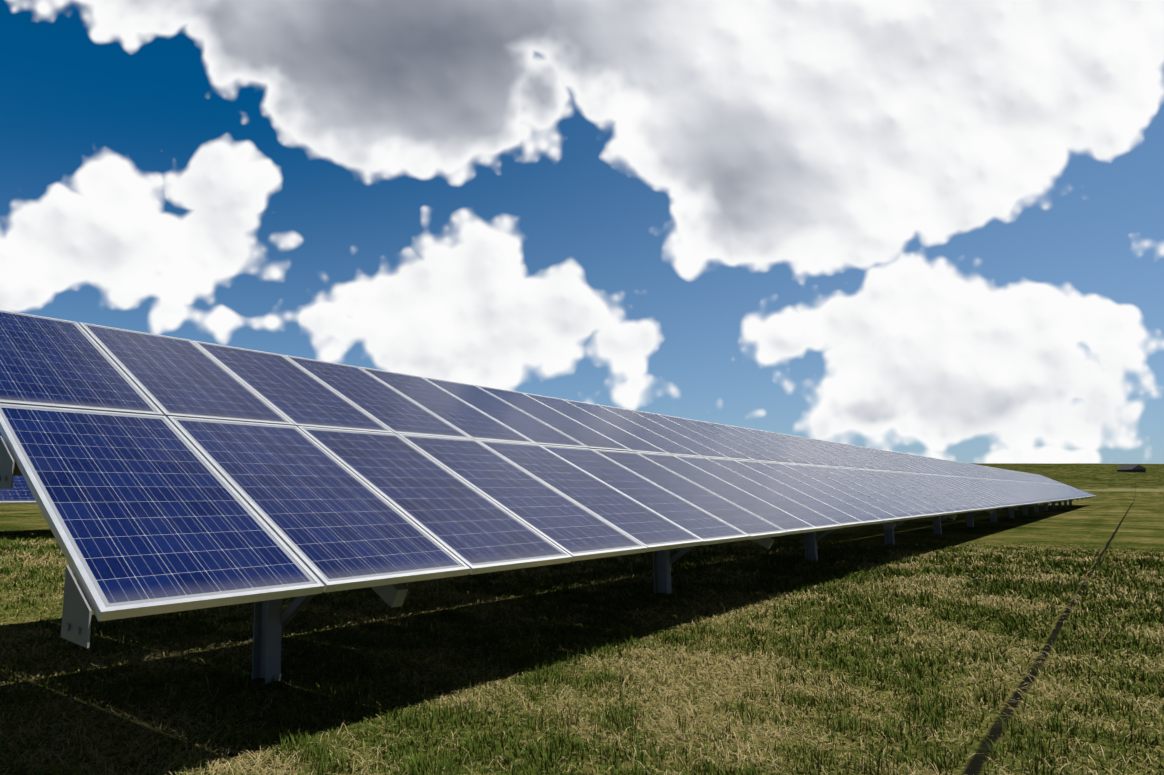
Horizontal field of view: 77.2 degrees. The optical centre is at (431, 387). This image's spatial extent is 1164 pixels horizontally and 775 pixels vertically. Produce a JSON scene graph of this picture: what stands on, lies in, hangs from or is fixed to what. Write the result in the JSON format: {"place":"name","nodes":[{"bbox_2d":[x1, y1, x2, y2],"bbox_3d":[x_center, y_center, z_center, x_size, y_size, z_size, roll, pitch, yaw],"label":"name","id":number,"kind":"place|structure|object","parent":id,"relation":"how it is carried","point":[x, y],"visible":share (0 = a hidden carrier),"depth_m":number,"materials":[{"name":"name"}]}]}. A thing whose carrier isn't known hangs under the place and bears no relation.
{"place":"outdoors","nodes":[
{"label":"outdoors","id":0,"kind":"place"},
{"bbox_2d":[0,433,36,503],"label":"row panels","id":1,"kind":"object","parent":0,"point":[19,492],"depth_m":14.76,"materials":[{"name":"blue glass"}]},
{"bbox_2d":[0,463,1163,774],"bbox_3d":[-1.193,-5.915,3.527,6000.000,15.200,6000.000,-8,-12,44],"label":"ground","id":2,"kind":"structure","parent":0,"point":[1122,509],"depth_m":4.91,"materials":[{"name":"green plant"}]},
{"bbox_2d":[0,436,1094,683],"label":"support posts","id":3,"kind":"object","parent":2,"relation":"on","point":[270,620],"visible":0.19,"depth_m":4.64,"materials":[{"name":"grey metal"}]},
{"bbox_2d":[0,310,1094,620],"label":"solar panels","id":4,"kind":"object","parent":3,"relation":"on","point":[164,474],"visible":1,"depth_m":5.15,"materials":[{"name":"blue glass"}]},
{"bbox_2d":[1116,464,1145,471],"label":"barn","id":5,"kind":"structure","parent":2,"relation":"on","point":[1131,468],"depth_m":236.31,"materials":[{"name":"grey metal"}]},
{"bbox_2d":[0,0,1163,463],"label":"sky","id":6,"kind":"structure","parent":0,"point":[927,228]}
]}

